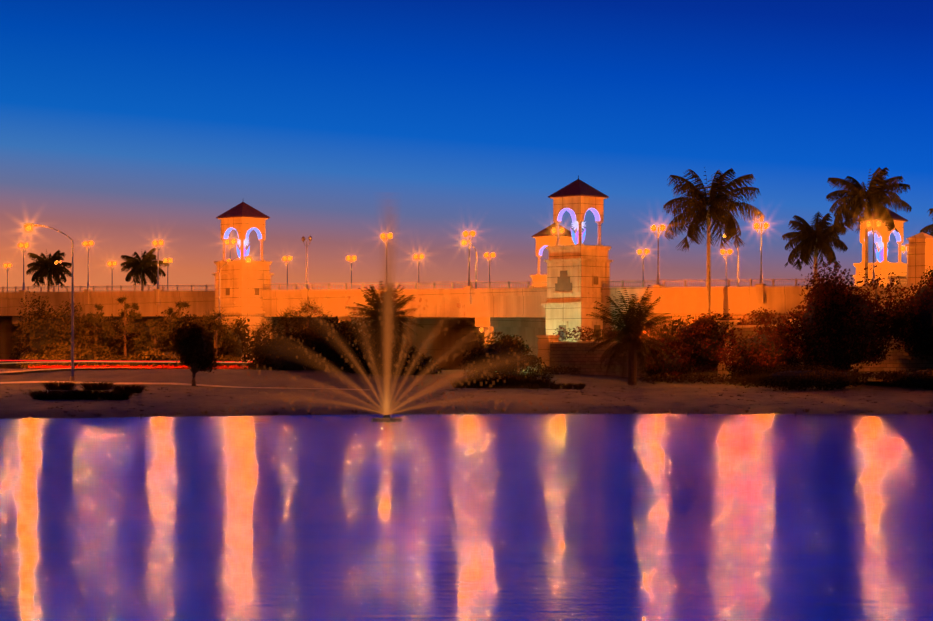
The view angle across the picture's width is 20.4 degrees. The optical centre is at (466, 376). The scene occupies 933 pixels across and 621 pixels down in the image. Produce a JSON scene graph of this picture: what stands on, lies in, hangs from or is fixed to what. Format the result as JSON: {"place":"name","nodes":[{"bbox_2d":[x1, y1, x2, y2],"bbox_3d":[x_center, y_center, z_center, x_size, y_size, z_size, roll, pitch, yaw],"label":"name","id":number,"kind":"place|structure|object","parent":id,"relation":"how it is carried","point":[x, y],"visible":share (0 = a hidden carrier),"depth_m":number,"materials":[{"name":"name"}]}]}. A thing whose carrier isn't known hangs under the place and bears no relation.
{"place":"outdoors","nodes":[
{"label":"outdoors","id":0,"kind":"place"},
{"bbox_2d":[0,360,252,363],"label":"light trails","id":1,"kind":"object","parent":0,"point":[108,361],"visible":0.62,"depth_m":228.86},
{"bbox_2d":[0,381,369,389],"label":"lakeside path","id":2,"kind":"structure","parent":0,"point":[166,383],"depth_m":197.01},
{"bbox_2d":[0,367,435,372],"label":"underpass road","id":3,"kind":"structure","parent":0,"point":[11,370],"depth_m":215.71,"materials":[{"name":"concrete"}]},
{"bbox_2d":[0,414,932,620],"bbox_3d":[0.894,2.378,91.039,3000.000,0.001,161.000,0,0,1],"label":"lake water","id":4,"kind":"structure","parent":0,"point":[667,517],"depth_m":43.42,"materials":[{"name":"blue liquid"}]},
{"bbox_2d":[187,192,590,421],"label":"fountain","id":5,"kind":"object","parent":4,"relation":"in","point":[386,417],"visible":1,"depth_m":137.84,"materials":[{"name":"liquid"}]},
{"bbox_2d":[0,369,932,418],"bbox_3d":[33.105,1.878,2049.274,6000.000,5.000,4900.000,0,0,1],"label":"terrain","id":6,"kind":"structure","parent":0,"point":[16,404],"depth_m":182.45,"materials":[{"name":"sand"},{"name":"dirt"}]},
{"bbox_2d":[26,250,71,291],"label":"royal palm","id":7,"kind":"object","parent":6,"relation":"on","point":[45,266],"visible":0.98,"depth_m":339.88,"materials":[{"name":"green plant"}]},
{"bbox_2d":[9,291,99,367],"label":"bush","id":8,"kind":"object","parent":6,"relation":"on","point":[42,329],"visible":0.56,"depth_m":248.73,"materials":[{"name":"green plant"}]},
{"bbox_2d":[26,339,116,368],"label":"bush","id":9,"kind":"object","parent":6,"relation":"on","point":[93,352],"visible":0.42,"depth_m":242.35,"materials":[{"name":"green plant"}]},
{"bbox_2d":[70,314,88,333],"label":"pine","id":10,"kind":"object","parent":6,"relation":"on","point":[78,324],"visible":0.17,"depth_m":250.78,"materials":[{"name":"green plant"}]},
{"bbox_2d":[74,303,113,345],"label":"bush","id":11,"kind":"object","parent":6,"relation":"on","point":[90,317],"visible":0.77,"depth_m":248.66,"materials":[{"name":"green plant"}]},
{"bbox_2d":[74,313,123,368],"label":"bush","id":12,"kind":"object","parent":6,"relation":"on","point":[104,339],"visible":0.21,"depth_m":250.08,"materials":[{"name":"green plant"}]},
{"bbox_2d":[102,296,150,356],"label":"tree","id":13,"kind":"object","parent":6,"relation":"on","point":[111,331],"visible":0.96,"depth_m":246.80,"materials":[{"name":"green plant"}]},
{"bbox_2d":[27,364,247,368],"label":"trails","id":14,"kind":"object","parent":6,"relation":"on","point":[166,366],"visible":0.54,"depth_m":236.13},
{"bbox_2d":[24,223,251,379],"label":"street light poles","id":15,"kind":"object","parent":6,"relation":"on","point":[72,376],"visible":0.92,"depth_m":200.01,"materials":[{"name":"metal"}]},
{"bbox_2d":[107,308,177,359],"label":"bush","id":16,"kind":"object","parent":6,"relation":"on","point":[131,348],"visible":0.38,"depth_m":248.27,"materials":[{"name":"green plant"}]},
{"bbox_2d":[121,248,168,289],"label":"royal palm","id":17,"kind":"object","parent":6,"relation":"on","point":[141,268],"visible":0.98,"depth_m":344.86,"materials":[{"name":"green plant"}]},
{"bbox_2d":[116,349,185,368],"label":"bush","id":18,"kind":"object","parent":6,"relation":"on","point":[153,354],"visible":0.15,"depth_m":240.25,"materials":[{"name":"green plant"}]},
{"bbox_2d":[133,318,175,351],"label":"bush","id":19,"kind":"object","parent":6,"relation":"on","point":[159,335],"visible":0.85,"depth_m":243.34,"materials":[{"name":"green plant"}]},
{"bbox_2d":[163,300,192,332],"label":"tree","id":20,"kind":"object","parent":6,"relation":"on","point":[176,318],"visible":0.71,"depth_m":245.75,"materials":[{"name":"green plant"}]},
{"bbox_2d":[167,318,219,385],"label":"lawn tree","id":21,"kind":"object","parent":6,"relation":"on","point":[194,348],"visible":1,"depth_m":195.15,"materials":[{"name":"green plant"}]},
{"bbox_2d":[160,306,228,355],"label":"bush","id":22,"kind":"object","parent":6,"relation":"on","point":[188,318],"visible":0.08,"depth_m":251.40,"materials":[{"name":"green plant"}]},
{"bbox_2d":[199,306,236,368],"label":"tree","id":23,"kind":"object","parent":6,"relation":"on","point":[219,314],"visible":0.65,"depth_m":245.84,"materials":[{"name":"green plant"}]},
{"bbox_2d":[217,316,252,368],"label":"bush","id":24,"kind":"object","parent":6,"relation":"on","point":[233,349],"visible":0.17,"depth_m":255.14,"materials":[{"name":"green plant"}]},
{"bbox_2d":[243,317,283,366],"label":"bush","id":25,"kind":"object","parent":6,"relation":"on","point":[266,327],"visible":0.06,"depth_m":225.80,"materials":[{"name":"green plant"}]},
{"bbox_2d":[239,326,318,369],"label":"bush","id":26,"kind":"object","parent":6,"relation":"on","point":[282,359],"visible":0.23,"depth_m":224.66,"materials":[{"name":"green plant"}]},
{"bbox_2d":[265,306,303,335],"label":"bush","id":27,"kind":"object","parent":6,"relation":"on","point":[283,317],"visible":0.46,"depth_m":229.68,"materials":[{"name":"green plant"}]},
{"bbox_2d":[21,373,586,399],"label":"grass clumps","id":28,"kind":"object","parent":6,"relation":"on","point":[122,393],"visible":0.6,"depth_m":184.44,"materials":[{"name":"green plant"}]},
{"bbox_2d":[285,297,332,369],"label":"bush","id":29,"kind":"object","parent":6,"relation":"on","point":[300,315],"visible":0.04,"depth_m":227.69,"materials":[{"name":"green plant"}]},
{"bbox_2d":[300,315,370,370],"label":"bush","id":30,"kind":"object","parent":6,"relation":"on","point":[323,345],"visible":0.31,"depth_m":225.85,"materials":[{"name":"green plant"}]},
{"bbox_2d":[343,334,409,375],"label":"bush","id":31,"kind":"object","parent":6,"relation":"on","point":[362,360],"visible":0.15,"depth_m":222.59,"materials":[{"name":"green plant"}]},
{"bbox_2d":[345,281,422,375],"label":"date palm","id":32,"kind":"object","parent":6,"relation":"on","point":[373,313],"depth_m":221.07,"materials":[{"name":"green plant"}]},
{"bbox_2d":[17,353,798,386],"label":"hedge plants","id":33,"kind":"object","parent":6,"relation":"on","point":[238,359],"visible":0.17,"depth_m":236.41,"materials":[{"name":"green plant"}]},
{"bbox_2d":[393,344,441,374],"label":"bush","id":34,"kind":"object","parent":6,"relation":"on","point":[422,363],"visible":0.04,"depth_m":224.70,"materials":[{"name":"green plant"}]},
{"bbox_2d":[0,175,932,369],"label":"bridge","id":35,"kind":"structure","parent":6,"relation":"on","point":[569,288],"depth_m":254.64,"materials":[{"name":"stone"}]},
{"bbox_2d":[2,409,931,417],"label":"shore grass tufts","id":36,"kind":"object","parent":6,"relation":"on","point":[698,410],"visible":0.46,"depth_m":163.91,"materials":[{"name":"green plant"}]},
{"bbox_2d":[458,332,546,374],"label":"bush","id":37,"kind":"object","parent":6,"relation":"on","point":[505,347],"visible":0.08,"depth_m":226.45,"materials":[{"name":"green plant"}]},
{"bbox_2d":[581,285,679,384],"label":"date palm","id":38,"kind":"object","parent":6,"relation":"on","point":[631,335],"visible":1,"depth_m":212.83,"materials":[{"name":"green plant"}]},
{"bbox_2d":[637,338,696,380],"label":"bush","id":39,"kind":"object","parent":6,"relation":"on","point":[680,363],"visible":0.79,"depth_m":217.40,"materials":[{"name":"green plant"}]},
{"bbox_2d":[648,313,755,373],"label":"bush","id":40,"kind":"object","parent":6,"relation":"on","point":[702,338],"visible":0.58,"depth_m":219.09,"materials":[{"name":"green plant"}]},
{"bbox_2d":[663,167,764,319],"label":"royal palm","id":41,"kind":"object","parent":6,"relation":"on","point":[719,209],"visible":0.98,"depth_m":227.43,"materials":[{"name":"green plant"}]},
{"bbox_2d":[536,319,932,380],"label":"terrace walls","id":42,"kind":"structure","parent":6,"relation":"on","point":[571,353],"depth_m":224.82,"materials":[{"name":"stone block"},{"name":"brick"}]},
{"bbox_2d":[553,305,904,340],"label":"terrace shrubs","id":43,"kind":"object","parent":42,"relation":"on","point":[761,317],"visible":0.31,"depth_m":223.92,"materials":[{"name":"green plant"}]},
{"bbox_2d":[711,322,810,377],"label":"bush","id":44,"kind":"object","parent":6,"relation":"on","point":[756,352],"visible":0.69,"depth_m":212.79,"materials":[{"name":"green plant"}]},
{"bbox_2d":[723,363,876,390],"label":"bush","id":45,"kind":"object","parent":6,"relation":"on","point":[792,377],"visible":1,"depth_m":197.10,"materials":[{"name":"green plant"}]},
{"bbox_2d":[782,211,847,283],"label":"royal palm","id":46,"kind":"object","parent":6,"relation":"on","point":[815,238],"visible":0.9,"depth_m":234.43,"materials":[{"name":"green plant"}]},
{"bbox_2d":[764,260,916,388],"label":"tree","id":47,"kind":"object","parent":6,"relation":"on","point":[840,326],"visible":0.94,"depth_m":201.84,"materials":[{"name":"green plant"}]},
{"bbox_2d":[826,167,911,283],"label":"royal palm","id":48,"kind":"object","parent":6,"relation":"on","point":[875,196],"visible":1,"depth_m":224.49,"materials":[{"name":"green plant"}]},
{"bbox_2d":[867,367,932,389],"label":"bush","id":49,"kind":"object","parent":6,"relation":"on","point":[919,378],"visible":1,"depth_m":201.03,"materials":[{"name":"green plant"}]},
{"bbox_2d":[888,266,932,361],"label":"bush","id":50,"kind":"object","parent":6,"relation":"on","point":[921,305],"visible":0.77,"depth_m":205.35,"materials":[{"name":"green plant"}]},
{"bbox_2d":[920,208,932,235],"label":"royal palm","id":51,"kind":"object","parent":6,"relation":"on","point":[927,228],"visible":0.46,"depth_m":221.87,"materials":[{"name":"green plant"}]},
{"bbox_2d":[0,0,932,291],"label":"sky","id":52,"kind":"structure","parent":0,"point":[126,126],"materials":[{"name":"blue"}]}
]}

